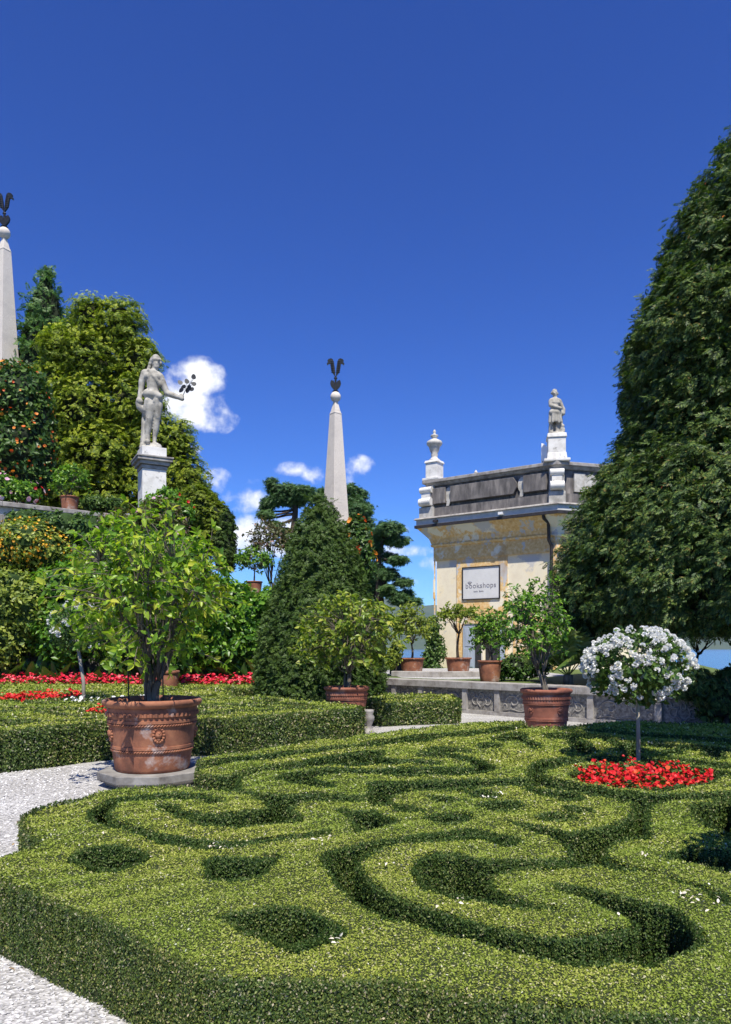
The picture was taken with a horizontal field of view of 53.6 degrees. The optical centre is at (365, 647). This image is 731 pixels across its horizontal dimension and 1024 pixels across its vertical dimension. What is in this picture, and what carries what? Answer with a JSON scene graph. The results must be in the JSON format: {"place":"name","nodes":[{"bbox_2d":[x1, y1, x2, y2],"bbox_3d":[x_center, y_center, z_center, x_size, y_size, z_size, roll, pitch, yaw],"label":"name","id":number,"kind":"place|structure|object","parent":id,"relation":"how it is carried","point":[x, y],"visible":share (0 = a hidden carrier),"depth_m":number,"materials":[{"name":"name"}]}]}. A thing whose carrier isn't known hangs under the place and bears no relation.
{"place":"outdoors","nodes":[
{"label":"outdoors","id":0,"kind":"place"},
{"bbox_2d":[0,713,592,1023],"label":"ground","id":1,"kind":"structure","parent":0,"point":[59,1010],"depth_m":5.64,"materials":[{"name":"grey gravel"}]},
{"bbox_2d":[0,661,24,678],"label":"canna plant","id":2,"kind":"object","parent":1,"relation":"on","point":[16,669],"visible":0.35,"depth_m":20.92,"materials":[{"name":"green plant"}]},
{"bbox_2d":[0,559,50,676],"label":"shrub","id":3,"kind":"object","parent":1,"relation":"on","point":[19,596],"visible":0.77,"depth_m":20.69,"materials":[{"name":"green plant"}]},
{"bbox_2d":[19,660,35,679],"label":"canna plant","id":4,"kind":"object","parent":1,"relation":"on","point":[30,667],"visible":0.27,"depth_m":20.90,"materials":[{"name":"green plant"}]},
{"bbox_2d":[9,658,50,677],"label":"canna plant","id":5,"kind":"object","parent":1,"relation":"on","point":[26,659],"visible":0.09,"depth_m":21.46,"materials":[{"name":"plant"}]},
{"bbox_2d":[0,515,73,661],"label":"flowering shrub","id":6,"kind":"object","parent":1,"relation":"on","point":[36,546],"visible":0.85,"depth_m":21.23,"materials":[{"name":"plant"}]},
{"bbox_2d":[13,658,64,678],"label":"canna plant","id":7,"kind":"object","parent":1,"relation":"on","point":[41,662],"visible":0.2,"depth_m":21.05,"materials":[{"name":"green plant"}]},
{"bbox_2d":[39,664,58,678],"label":"canna plant","id":8,"kind":"object","parent":1,"relation":"on","point":[45,671],"visible":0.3,"depth_m":20.60,"materials":[{"name":"green plant"}]},
{"bbox_2d":[35,662,70,680],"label":"canna plant","id":9,"kind":"object","parent":1,"relation":"on","point":[63,670],"visible":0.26,"depth_m":20.83,"materials":[{"name":"green plant"}]},
{"bbox_2d":[50,671,68,678],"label":"canna plant","id":10,"kind":"object","parent":1,"relation":"on","point":[53,675],"visible":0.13,"depth_m":20.61,"materials":[{"name":"green plant"}]},
{"bbox_2d":[25,544,98,670],"bbox_3d":[-8.558,-0.742,21.391,3.032,4.600,2.483,0,0,0],"label":"shrub","id":11,"kind":"object","parent":1,"relation":"on","point":[46,649],"visible":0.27,"depth_m":20.83,"materials":[{"name":"green plant"}]},
{"bbox_2d":[0,766,130,1023],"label":"gravel stones","id":12,"kind":"object","parent":1,"relation":"on","point":[26,1012],"visible":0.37,"depth_m":6.99,"materials":[{"name":"grey gravel"}]},
{"bbox_2d":[58,667,87,678],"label":"canna plant","id":13,"kind":"object","parent":1,"relation":"on","point":[74,672],"visible":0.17,"depth_m":21.16,"materials":[{"name":"green plant"}]},
{"bbox_2d":[1,507,170,669],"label":"climbing shrub","id":14,"kind":"object","parent":1,"relation":"on","point":[64,523],"visible":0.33,"depth_m":21.87,"materials":[{"name":"green plant"}]},
{"bbox_2d":[0,501,177,675],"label":"terrace wall","id":15,"kind":"structure","parent":1,"relation":"on","point":[6,508],"depth_m":22.50,"materials":[{"name":"stone"}]},
{"bbox_2d":[47,462,93,509],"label":"potted shrub","id":16,"kind":"object","parent":15,"relation":"on","point":[74,479],"visible":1,"depth_m":23.08,"materials":[{"name":"green plant"}]},
{"bbox_2d":[79,668,98,678],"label":"canna plant","id":17,"kind":"object","parent":1,"relation":"on","point":[94,672],"visible":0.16,"depth_m":20.93,"materials":[{"name":"green plant"}]},
{"bbox_2d":[92,667,104,683],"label":"canna plant","id":18,"kind":"object","parent":1,"relation":"on","point":[98,674],"visible":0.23,"depth_m":20.51,"materials":[{"name":"green plant"}]},
{"bbox_2d":[106,668,123,683],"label":"canna plant","id":19,"kind":"object","parent":1,"relation":"on","point":[120,673],"visible":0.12,"depth_m":20.76,"materials":[{"name":"plant"}]},
{"bbox_2d":[0,671,254,684],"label":"flower bed","id":20,"kind":"object","parent":1,"relation":"on","point":[239,679],"visible":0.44,"depth_m":20.29,"materials":[{"name":"red plant"}]},
{"bbox_2d":[117,665,139,680],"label":"canna plant","id":21,"kind":"object","parent":1,"relation":"on","point":[134,671],"visible":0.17,"depth_m":20.81,"materials":[{"name":"green plant"}]},
{"bbox_2d":[96,494,191,540],"bbox_3d":[-6.709,-1.541,22.070,2.889,6.191,1.786,0,0,0],"label":"oleander","id":22,"kind":"object","parent":1,"relation":"on","point":[184,521],"visible":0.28,"depth_m":21.88,"materials":[{"name":"green plant"}]},
{"bbox_2d":[97,762,195,789],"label":"stone plinth","id":23,"kind":"structure","parent":1,"relation":"on","point":[110,776],"depth_m":7.86,"materials":[{"name":"grey stone"}]},
{"bbox_2d":[34,493,251,773],"bbox_3d":[-2.476,-0.176,8.482,2.092,3.118,2.911,0,0,0],"label":"potted lemon tree","id":24,"kind":"object","parent":23,"relation":"on","point":[151,730],"visible":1,"depth_m":7.91,"materials":[{"name":"green plant"}]},
{"bbox_2d":[75,525,218,674],"bbox_3d":[-6.444,-1.089,21.560,4.294,5.294,3.461,0,0,0],"label":"shrub","id":25,"kind":"object","parent":1,"relation":"on","point":[100,656],"visible":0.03,"depth_m":20.90,"materials":[{"name":"green plant"}]},
{"bbox_2d":[187,664,199,679],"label":"canna plant","id":26,"kind":"object","parent":1,"relation":"on","point":[194,672],"visible":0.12,"depth_m":20.79,"materials":[{"name":"green plant"}]},
{"bbox_2d":[190,670,211,677],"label":"canna plant","id":27,"kind":"object","parent":1,"relation":"on","point":[205,673],"visible":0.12,"depth_m":20.94,"materials":[{"name":"green plant"}]},
{"bbox_2d":[185,666,217,679],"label":"canna plant","id":28,"kind":"object","parent":1,"relation":"on","point":[201,671],"visible":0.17,"depth_m":20.86,"materials":[{"name":"green plant"}]},
{"bbox_2d":[158,571,273,678],"bbox_3d":[-4.239,-0.343,21.306,3.998,3.811,2.562,0,0,0],"label":"shrub","id":29,"kind":"object","parent":1,"relation":"on","point":[234,636],"visible":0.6,"depth_m":20.68,"materials":[{"name":"green plant"}]},
{"bbox_2d":[217,664,248,678],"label":"canna plant","id":30,"kind":"object","parent":1,"relation":"on","point":[223,671],"visible":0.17,"depth_m":20.73,"materials":[{"name":"green plant"}]},
{"bbox_2d":[221,662,247,678],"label":"canna plant","id":31,"kind":"object","parent":1,"relation":"on","point":[244,668],"visible":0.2,"depth_m":20.80,"materials":[{"name":"green plant"}]},
{"bbox_2d":[229,662,254,678],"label":"canna plant","id":32,"kind":"object","parent":1,"relation":"on","point":[242,670],"visible":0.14,"depth_m":20.59,"materials":[{"name":"green plant"}]},
{"bbox_2d":[245,658,263,673],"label":"canna plant","id":33,"kind":"object","parent":1,"relation":"on","point":[250,665],"visible":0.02,"depth_m":20.19,"materials":[{"name":"green plant"}]},
{"bbox_2d":[254,477,317,537],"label":"pine tree","id":34,"kind":"object","parent":1,"relation":"on","point":[288,494],"visible":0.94,"depth_m":39.77,"materials":[{"name":"green plant"}]},
{"bbox_2d":[248,490,389,708],"bbox_3d":[-1.088,-1.007,16.842,3.330,5.382,3.050,0,0,0],"label":"cone yew","id":35,"kind":"object","parent":1,"relation":"on","point":[320,558],"visible":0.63,"depth_m":16.16,"materials":[{"name":"green plant"}]},
{"bbox_2d":[287,588,409,708],"bbox_3d":[-0.301,0.165,14.161,2.442,2.570,2.309,0,0,0],"label":"potted citrus tree","id":36,"kind":"object","parent":1,"relation":"on","point":[318,631],"visible":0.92,"depth_m":13.63,"materials":[{"name":"green plant"}]},
{"bbox_2d":[365,709,373,733],"bbox_3d":[0.060,1.320,12.750,0.240,0.460,0.228,0,0,0],"label":"stone baluster","id":37,"kind":"object","parent":1,"relation":"on","point":[369,715],"visible":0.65,"depth_m":12.69,"materials":[{"name":"white stone"}]},
{"bbox_2d":[366,690,462,726],"bbox_3d":[1.019,1.287,15.559,2.076,0.660,2.840,0,0,0],"label":"box hedge","id":38,"kind":"object","parent":1,"relation":"on","point":[390,709],"visible":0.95,"depth_m":14.57,"materials":[{"name":"green plant"}]},
{"bbox_2d":[489,571,574,727],"bbox_3d":[2.784,0.065,12.211,1.386,2.731,1.533,0,0,0],"label":"potted orange tree","id":39,"kind":"object","parent":1,"relation":"on","point":[544,704],"visible":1,"depth_m":11.93,"materials":[{"name":"green plant"}]},
{"bbox_2d":[385,678,730,723],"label":"carved stone wall","id":40,"kind":"structure","parent":1,"relation":"on","point":[501,699],"depth_m":16.06,"materials":[{"name":"grey stone"}]},
{"bbox_2d":[672,663,730,723],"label":"dark conifer shrub","id":41,"kind":"object","parent":1,"relation":"on","point":[707,694],"visible":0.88,"depth_m":12.75,"materials":[{"name":"green plant"}]},
{"bbox_2d":[324,358,348,524],"bbox_3d":[-1.446,-7.714,35.000,1.380,12.528,1.380,0,0,-40],"label":"stone obelisk","id":42,"kind":"object","parent":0,"point":[335,483],"visible":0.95,"depth_m":34.80,"materials":[{"name":"stone"}]},
{"bbox_2d":[0,0,730,605],"label":"sky","id":43,"kind":"structure","parent":0,"point":[462,205],"materials":[{"name":"blue"}]},
{"bbox_2d":[390,660,401,673],"bbox_3d":[1.020,0.600,23.000,0.560,0.460,0.460,0,0,0],"label":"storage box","id":44,"kind":"object","parent":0,"point":[399,668],"visible":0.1,"depth_m":22.80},
{"bbox_2d":[384,668,563,678],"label":"terrace path","id":45,"kind":"structure","parent":0,"point":[470,669],"depth_m":21.94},
{"bbox_2d":[390,597,435,670],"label":"potted citrus tree","id":46,"kind":"object","parent":45,"relation":"on","point":[412,663],"visible":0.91,"depth_m":21.73,"materials":[{"name":"green plant"}]},
{"bbox_2d":[420,616,447,667],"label":"climbing vine","id":47,"kind":"object","parent":45,"relation":"on","point":[434,653],"visible":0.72,"depth_m":29.46,"materials":[{"name":"green plant"}]},
{"bbox_2d":[391,671,479,676],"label":"stone kerb","id":48,"kind":"structure","parent":45,"relation":"on","point":[435,674],"depth_m":20.91,"materials":[{"name":"grey stone"}]},
{"bbox_2d":[432,601,479,670],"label":"potted standard tree","id":49,"kind":"object","parent":45,"relation":"on","point":[457,663],"visible":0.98,"depth_m":22.38,"materials":[{"name":"plant"}]},
{"bbox_2d":[380,662,718,687],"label":"terrace ground","id":50,"kind":"structure","parent":0,"point":[578,679],"depth_m":19.30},
{"bbox_2d":[316,483,377,530],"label":"pine tree","id":51,"kind":"object","parent":50,"relation":"on","point":[357,497],"visible":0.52,"depth_m":41.18,"materials":[{"name":"green plant"}]},
{"bbox_2d":[344,514,378,580],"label":"trumpet vine","id":52,"kind":"object","parent":50,"relation":"on","point":[359,530],"visible":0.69,"depth_m":18.96,"materials":[{"name":"green plant"}]},
{"bbox_2d":[384,639,404,670],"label":"shrub","id":53,"kind":"object","parent":50,"relation":"on","point":[395,656],"visible":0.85,"depth_m":21.45,"materials":[{"name":"green plant"}]},
{"bbox_2d":[366,519,424,650],"bbox_3d":[1.045,-2.560,37.795,3.958,8.221,2.270,0,0,24],"label":"pine tree","id":54,"kind":"object","parent":50,"relation":"on","point":[388,533],"visible":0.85,"depth_m":37.36,"materials":[{"name":"green plant"}]},
{"bbox_2d":[468,605,512,681],"bbox_3d":[3.047,-0.109,17.614,1.138,1.878,1.067,0,0,0],"label":"potted bush","id":55,"kind":"object","parent":50,"relation":"on","point":[489,669],"visible":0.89,"depth_m":17.41,"materials":[{"name":"green plant"}]},
{"bbox_2d":[500,647,553,680],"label":"shrub","id":56,"kind":"object","parent":50,"relation":"on","point":[514,667],"visible":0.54,"depth_m":18.17,"materials":[{"name":"green plant"}]},
{"bbox_2d":[414,461,664,669],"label":"bookshop building","id":57,"kind":"structure","parent":50,"relation":"on","point":[490,535],"depth_m":29.24,"materials":[{"name":"paint"}]},
{"bbox_2d":[422,429,443,480],"bbox_3d":[2.952,-8.226,30.982,0.780,2.227,0.780,0,0,35],"label":"stone urn","id":58,"kind":"object","parent":57,"relation":"on","point":[434,466],"visible":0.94,"depth_m":30.78,"materials":[{"name":"stone"}]},
{"bbox_2d":[463,626,474,667],"bbox_3d":[4.288,0.015,30.011,0.530,1.830,0.057,0,0,35],"label":"door","id":59,"kind":"structure","parent":57,"relation":"in","point":[466,652],"depth_m":29.99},
{"bbox_2d":[475,630,499,667],"bbox_3d":[4.868,0.015,29.661,1.823,1.830,0.024,0,0,35],"label":"doorway","id":60,"kind":"structure","parent":57,"relation":"in","point":[477,657],"depth_m":29.62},
{"bbox_2d":[500,625,504,658],"bbox_3d":[5.520,0.015,29.177,0.200,1.830,0.022,0,0,35],"label":"door","id":61,"kind":"structure","parent":57,"relation":"in","point":[502,656],"depth_m":29.17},
{"bbox_2d":[541,443,546,462],"bbox_3d":[7.199,-7.652,29.020,0.303,1.080,0.100,0,0,0],"label":"dish antenna","id":62,"kind":"object","parent":57,"relation":"on","point":[543,451],"visible":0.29,"depth_m":29.00,"materials":[{"name":"metal"}]},
{"bbox_2d":[543,432,570,462],"bbox_3d":[7.354,-7.652,27.901,0.980,1.080,0.800,0,0,9],"label":"statue pedestal","id":63,"kind":"object","parent":57,"relation":"on","point":[556,446],"visible":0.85,"depth_m":27.58,"materials":[{"name":"stone"}]},
{"bbox_2d":[548,389,564,432],"bbox_3d":[7.361,-9.072,27.889,0.648,1.821,0.428,0,0,0],"label":"stone statue","id":64,"kind":"object","parent":63,"relation":"on","point":[555,419],"visible":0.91,"depth_m":27.79,"materials":[{"name":"white stone"}]},
{"bbox_2d":[522,624,606,684],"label":"fan palm","id":65,"kind":"object","parent":50,"relation":"on","point":[576,645],"visible":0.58,"depth_m":15.70,"materials":[{"name":"green plant"}]},
{"bbox_2d":[540,125,730,650],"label":"conifer","id":66,"kind":"object","parent":50,"relation":"on","point":[648,543],"visible":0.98,"depth_m":14.35,"materials":[{"name":"green plant"}]},
{"bbox_2d":[674,636,730,672],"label":"tree","id":67,"kind":"object","parent":50,"relation":"on","point":[697,651],"visible":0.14,"depth_m":18.46,"materials":[{"name":"green plant"}]},
{"bbox_2d":[375,596,730,648],"bbox_3d":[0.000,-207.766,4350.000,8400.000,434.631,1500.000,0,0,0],"label":"hills","id":68,"kind":"structure","parent":0,"point":[428,610],"depth_m":3755.01,"materials":[{"name":"green plant"}]},
{"bbox_2d":[386,649,730,669],"bbox_3d":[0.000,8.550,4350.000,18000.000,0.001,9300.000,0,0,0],"label":"water","id":69,"kind":"structure","parent":0,"point":[720,659],"depth_m":696.87,"materials":[{"name":"blue liquid"}]},
{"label":"upper terrace","id":70,"kind":"structure","parent":0,"visible":0},
{"bbox_2d":[0,471,45,503],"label":"rose bush","id":71,"kind":"object","parent":70,"relation":"on","point":[14,490],"visible":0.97,"depth_m":22.77,"materials":[{"name":"green plant"}]},
{"bbox_2d":[0,357,64,504],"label":"trumpet vine","id":72,"kind":"object","parent":70,"relation":"on","point":[29,447],"visible":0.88,"depth_m":24.84,"materials":[{"name":"green plant"}]},
{"bbox_2d":[13,265,79,504],"bbox_3d":[-15.369,-11.249,34.929,4.787,14.797,4.645,0,0,35],"label":"spire conifer","id":73,"kind":"object","parent":70,"relation":"on","point":[45,308],"visible":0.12,"depth_m":34.36,"materials":[{"name":"green plant"}]},
{"bbox_2d":[79,494,128,512],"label":"clipped shrub","id":74,"kind":"object","parent":70,"relation":"on","point":[95,502],"visible":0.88,"depth_m":24.79,"materials":[{"name":"green plant"}]},
{"bbox_2d":[30,290,213,513],"bbox_3d":[-10.534,-9.529,30.965,8.256,11.404,4.369,0,0,0],"label":"golden conifer","id":75,"kind":"object","parent":70,"relation":"on","point":[99,425],"visible":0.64,"depth_m":30.22,"materials":[{"name":"green plant"}]},
{"bbox_2d":[131,445,173,507],"bbox_3d":[-7.374,-5.445,25.000,1.220,2.790,1.220,0,0,-28],"label":"statue pedestal","id":76,"kind":"object","parent":70,"relation":"on","point":[151,464],"visible":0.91,"depth_m":24.62,"materials":[{"name":"stone"}]},
{"bbox_2d":[135,354,195,448],"bbox_3d":[-6.872,-8.455,24.996,2.117,3.357,0.559,0,0,0],"label":"stone statue","id":77,"kind":"object","parent":76,"relation":"on","point":[151,408],"visible":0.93,"depth_m":24.87,"materials":[{"name":"white stone"}]},
{"bbox_2d":[129,484,198,524],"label":"flowering shrub","id":78,"kind":"object","parent":70,"relation":"on","point":[171,495],"visible":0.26,"depth_m":23.80,"materials":[{"name":"green plant"}]},
{"bbox_2d":[180,483,229,564],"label":"conifer tree","id":79,"kind":"object","parent":70,"relation":"on","point":[209,505],"visible":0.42,"depth_m":27.45,"materials":[{"name":"green plant"}]},
{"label":"middle terrace","id":80,"kind":"structure","parent":0,"visible":0},
{"bbox_2d":[209,508,241,577],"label":"cypress","id":81,"kind":"object","parent":80,"relation":"on","point":[225,536],"visible":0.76,"depth_m":26.67,"materials":[{"name":"green plant"}]},
{"bbox_2d":[233,545,274,591],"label":"potted citrus tree","id":82,"kind":"object","parent":80,"relation":"on","point":[247,557],"visible":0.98,"depth_m":22.83,"materials":[{"name":"green plant"}]},
{"bbox_2d":[242,514,293,587],"bbox_3d":[-3.400,-3.273,25.976,1.827,3.156,1.934,0,0,-45],"label":"crape myrtle","id":83,"kind":"object","parent":80,"relation":"on","point":[272,536],"visible":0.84,"depth_m":25.81,"materials":[{"name":"plant"}]},
{"label":"soil","id":84,"kind":"structure","parent":0,"visible":0},
{"bbox_2d":[0,688,81,701],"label":"flower bed","id":85,"kind":"object","parent":84,"relation":"on","point":[22,696],"visible":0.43,"depth_m":14.97,"materials":[{"name":"plant"}]},
{"bbox_2d":[44,599,104,700],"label":"flowering standard tree","id":86,"kind":"object","parent":84,"relation":"on","point":[64,643],"visible":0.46,"depth_m":14.09,"materials":[{"name":"plant"}]},
{"bbox_2d":[86,703,106,713],"bbox_3d":[-3.593,1.177,11.765,1.894,0.552,0.911,0,0,0],"label":"flower bed","id":87,"kind":"object","parent":84,"relation":"on","point":[94,709],"visible":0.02,"depth_m":11.82,"materials":[{"name":"red plant"}]},
{"bbox_2d":[61,694,143,701],"bbox_3d":[-5.032,1.159,14.090,2.122,0.529,0.868,0,0,0],"label":"flower bed","id":88,"kind":"object","parent":84,"relation":"on","point":[76,699],"visible":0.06,"depth_m":14.06,"materials":[{"name":"plant"}]},
{"bbox_2d":[151,591,198,686],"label":"potted tree","id":89,"kind":"object","parent":84,"relation":"on","point":[170,681],"visible":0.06,"depth_m":18.80,"materials":[{"name":"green plant"}]},
{"bbox_2d":[0,679,366,772],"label":"box hedge","id":90,"kind":"object","parent":84,"relation":"on","point":[43,733],"visible":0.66,"depth_m":11.12,"materials":[{"name":"green plant"}]},
{"label":"soil","id":91,"kind":"structure","parent":0,"visible":0},
{"bbox_2d":[195,720,526,767],"bbox_3d":[0.275,1.346,9.626,5.976,0.490,0.818,0,0,-41],"label":"box hedge","id":92,"kind":"object","parent":91,"relation":"on","point":[408,734],"visible":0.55,"depth_m":9.27,"materials":[{"name":"green plant"}]},
{"bbox_2d":[0,720,730,1023],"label":"box hedge","id":93,"kind":"object","parent":91,"relation":"on","point":[184,923],"visible":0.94,"depth_m":3.60,"materials":[{"name":"green plant"}]},
{"bbox_2d":[102,731,730,965],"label":"fallen petals","id":94,"kind":"object","parent":93,"relation":"on","point":[618,913],"visible":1,"depth_m":3.40,"materials":[{"name":"plant"}]},
{"bbox_2d":[578,625,699,760],"bbox_3d":[2.824,0.652,7.534,1.147,1.796,1.089,0,0,0],"label":"flowering standard tree","id":95,"kind":"object","parent":91,"relation":"on","point":[607,648],"visible":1,"depth_m":7.31,"materials":[{"name":"white plant"}]},
{"bbox_2d":[572,755,714,790],"bbox_3d":[2.588,1.305,6.696,1.557,0.508,1.122,0,0,-39],"label":"flower bed","id":96,"kind":"object","parent":91,"relation":"on","point":[627,778],"visible":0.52,"depth_m":6.66,"materials":[{"name":"red plant"}]},
{"bbox_3d":[-16.814,-7.450,33.700,2.600,6.000,2.600,0,0,0],"label":"obelisk plinth","id":97,"kind":"object","parent":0,"visible":0},
{"bbox_2d":[0,192,18,362],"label":"stone obelisk","id":98,"kind":"object","parent":97,"relation":"on","point":[8,331],"visible":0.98,"depth_m":33.54,"materials":[{"name":"stone"}]}
]}

